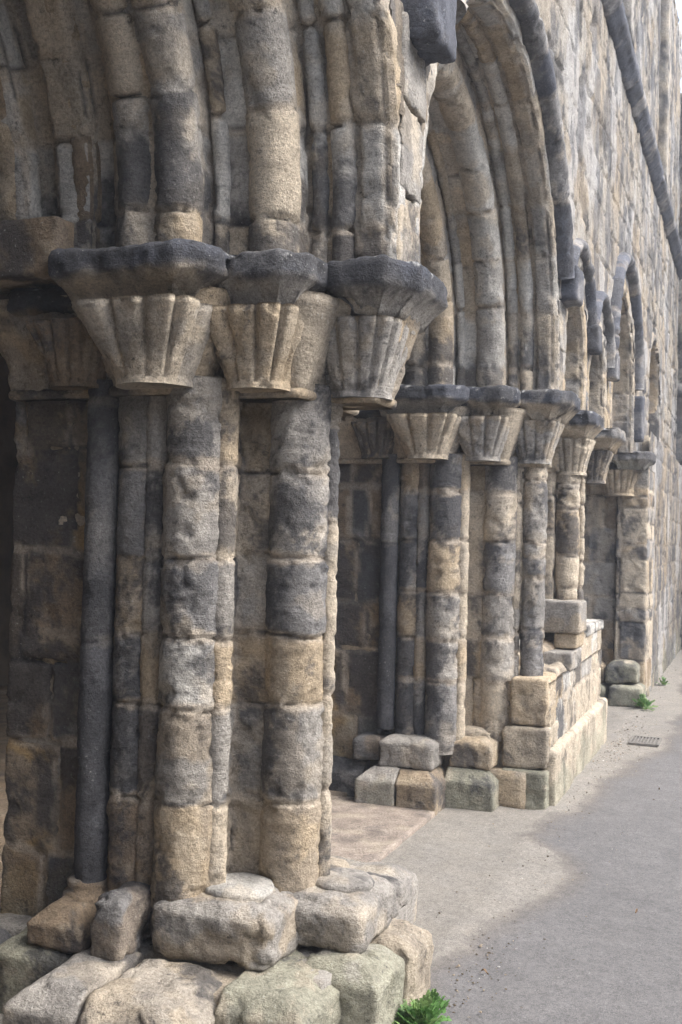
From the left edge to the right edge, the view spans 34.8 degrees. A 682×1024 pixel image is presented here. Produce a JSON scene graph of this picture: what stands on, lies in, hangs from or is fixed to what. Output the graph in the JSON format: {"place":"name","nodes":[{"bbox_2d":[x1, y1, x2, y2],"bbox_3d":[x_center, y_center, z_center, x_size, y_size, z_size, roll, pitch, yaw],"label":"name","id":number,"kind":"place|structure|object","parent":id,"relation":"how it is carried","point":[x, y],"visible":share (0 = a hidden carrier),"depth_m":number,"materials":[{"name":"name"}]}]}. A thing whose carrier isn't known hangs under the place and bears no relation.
{"place":"outdoors","nodes":[
{"label":"outdoors","id":0,"kind":"place"},
{"bbox_2d":[0,685,346,907],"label":"room floor","id":1,"kind":"structure","parent":0,"point":[4,698],"depth_m":6.98,"materials":[{"name":"stone"}]},
{"bbox_2d":[0,294,17,685],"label":"chapter house interior","id":2,"kind":"object","parent":1,"relation":"on","point":[8,459],"depth_m":10.89,"materials":[{"name":"stone"}]},
{"bbox_2d":[0,649,681,1023],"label":"path","id":3,"kind":"structure","parent":0,"point":[628,971],"depth_m":4.97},
{"bbox_2d":[0,238,447,1023],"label":"stone pier","id":4,"kind":"structure","parent":3,"relation":"on","point":[182,406],"depth_m":3.66,"materials":[{"name":"stone"}]},
{"bbox_2d":[0,216,73,295],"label":"vault springer","id":5,"kind":"object","parent":4,"relation":"on","point":[27,246],"visible":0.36,"depth_m":3.65,"materials":[{"name":"stone"}]},
{"bbox_2d":[0,0,405,262],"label":"stone arch","id":6,"kind":"structure","parent":4,"relation":"on","point":[233,127],"depth_m":3.60,"materials":[{"name":"stone"}]},
{"bbox_2d":[331,795,438,861],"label":"threshold slab","id":7,"kind":"structure","parent":3,"relation":"on","point":[364,832],"depth_m":5.92,"materials":[{"name":"stone"}]},
{"bbox_2d":[392,988,451,1023],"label":"weed","id":8,"kind":"object","parent":3,"relation":"on","point":[425,1008],"visible":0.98,"depth_m":3.52,"materials":[{"name":"green plant"}]},
{"bbox_2d":[329,384,580,815],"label":"stone pier","id":9,"kind":"structure","parent":3,"relation":"on","point":[429,591],"depth_m":6.67,"materials":[{"name":"stone"}]},
{"bbox_2d":[401,0,559,390],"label":"stone arch","id":10,"kind":"structure","parent":9,"relation":"on","point":[485,230],"depth_m":6.36,"materials":[{"name":"stone"}]},
{"bbox_2d":[562,299,587,409],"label":"stone arch","id":11,"kind":"structure","parent":9,"relation":"on","point":[575,361],"depth_m":7.69,"materials":[{"name":"stone"}]},
{"bbox_2d":[326,0,681,697],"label":"ruined wall","id":12,"kind":"structure","parent":3,"relation":"on","point":[617,66],"depth_m":10.21,"materials":[{"name":"stone"}]},
{"bbox_2d":[391,0,456,65],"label":"hood stop","id":13,"kind":"object","parent":12,"relation":"attached to","point":[432,31],"visible":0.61,"depth_m":3.72,"materials":[{"name":"grey stone"}]},
{"bbox_2d":[455,0,574,279],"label":"hood mould","id":14,"kind":"object","parent":12,"relation":"attached to","point":[534,38],"visible":0.73,"depth_m":6.07,"materials":[{"name":"grey stone"}]},
{"bbox_2d":[559,265,583,307],"bbox_3d":[1.412,-1.407,6.791,0.182,0.230,0.258,1,-1,21],"label":"hood stop","id":15,"kind":"object","parent":12,"relation":"attached to","point":[572,292],"visible":0.56,"depth_m":6.67,"materials":[{"name":"grey stone"}]},
{"bbox_2d":[573,238,597,332],"bbox_3d":[1.612,-1.563,7.333,0.111,0.542,1.134,1,-1,21],"label":"hood mould","id":16,"kind":"object","parent":12,"relation":"attached to","point":[582,251],"visible":0.48,"depth_m":7.60,"materials":[{"name":"grey stone"}]},
{"bbox_2d":[587,324,601,354],"bbox_3d":[1.803,-1.243,7.850,0.148,0.207,0.189,1,-1,21],"label":"hood stop","id":17,"kind":"object","parent":12,"relation":"attached to","point":[594,340],"visible":0.57,"depth_m":7.76,"materials":[{"name":"grey stone"}]},
{"bbox_2d":[596,291,615,367],"bbox_3d":[2.007,-1.438,8.382,0.114,0.522,1.100,1,-1,21],"label":"hood mould","id":18,"kind":"object","parent":12,"relation":"attached to","point":[604,307],"visible":0.49,"depth_m":8.64,"materials":[{"name":"grey stone"}]},
{"bbox_2d":[606,353,619,381],"bbox_3d":[2.200,-1.180,8.897,0.148,0.226,0.190,1,-1,21],"label":"hood stop","id":19,"kind":"object","parent":12,"relation":"attached to","point":[613,374],"visible":0.53,"depth_m":8.81,"materials":[{"name":"grey stone"}]},
{"bbox_2d":[610,252,644,390],"bbox_3d":[2.616,-1.799,9.940,0.133,1.094,2.252,1,-1,21],"label":"hood mould","id":20,"kind":"object","parent":12,"relation":"attached to","point":[625,264],"visible":0.65,"depth_m":10.19,"materials":[{"name":"grey stone"}]},
{"bbox_2d":[634,396,644,441],"bbox_3d":[2.964,-0.932,10.921,0.149,0.454,0.187,1,-1,21],"label":"hood stop","id":21,"kind":"object","parent":12,"relation":"attached to","point":[639,431],"visible":0.73,"depth_m":10.83,"materials":[{"name":"grey stone"}]},
{"bbox_2d":[472,619,607,809],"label":"ruined wall","id":22,"kind":"structure","parent":3,"relation":"on","point":[554,733],"depth_m":6.83,"materials":[{"name":"stone"}]},
{"bbox_2d":[543,599,586,633],"bbox_3d":[1.535,0.725,7.622,0.324,0.223,0.345,1,-1,21],"label":"loose block","id":23,"kind":"object","parent":22,"relation":"on","point":[565,616],"depth_m":7.46,"materials":[{"name":"stone"}]},
{"bbox_2d":[436,665,680,1017],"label":"path grit","id":24,"kind":"object","parent":3,"relation":"on","point":[458,965],"visible":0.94,"depth_m":4.72,"materials":[{"name":"gravel"}]},
{"bbox_2d":[517,410,603,657],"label":"stone pier","id":25,"kind":"structure","parent":3,"relation":"on","point":[565,540],"depth_m":7.74,"materials":[{"name":"stone"}]},
{"bbox_2d":[584,427,625,484],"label":"stone pier","id":26,"kind":"structure","parent":3,"relation":"on","point":[609,442],"depth_m":8.71,"materials":[{"name":"stone"}]},
{"bbox_2d":[587,322,606,427],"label":"stone arch","id":27,"kind":"structure","parent":26,"relation":"on","point":[597,383],"depth_m":8.73,"materials":[{"name":"stone"}]},
{"bbox_2d":[582,451,655,707],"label":"stone pier","id":28,"kind":"structure","parent":3,"relation":"on","point":[617,562],"depth_m":11.03,"materials":[{"name":"stone"}]},
{"bbox_2d":[606,280,634,452],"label":"stone arch","id":29,"kind":"structure","parent":28,"relation":"on","point":[620,405],"depth_m":10.73,"materials":[{"name":"stone"}]},
{"bbox_2d":[628,735,661,746],"bbox_3d":[2.460,1.849,8.798,0.234,0.012,0.349,1,-1,21],"label":"drain cover","id":30,"kind":"object","parent":3,"relation":"on","point":[634,737],"visible":1,"depth_m":8.78,"materials":[{"name":"metal"}]},
{"bbox_2d":[632,693,657,710],"bbox_3d":[2.939,1.831,10.526,0.230,0.151,0.271,1,-1,27],"label":"weed","id":31,"kind":"object","parent":3,"relation":"on","point":[644,702],"visible":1,"depth_m":10.53,"materials":[{"name":"green plant"}]},
{"bbox_2d":[655,677,669,684],"bbox_3d":[3.647,1.914,12.337,0.176,0.100,0.114,2,-1,-27],"label":"weed","id":32,"kind":"object","parent":3,"relation":"on","point":[663,682],"visible":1,"depth_m":12.34,"materials":[{"name":"green plant"}]},
{"bbox_2d":[675,93,681,648],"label":"return wall","id":33,"kind":"structure","parent":3,"relation":"on","point":[678,453],"depth_m":16.78,"materials":[{"name":"stone"}]},
{"bbox_2d":[675,0,681,92],"label":"sky","id":34,"kind":"structure","parent":0,"point":[678,2],"materials":[{"name":"white"}]}
]}

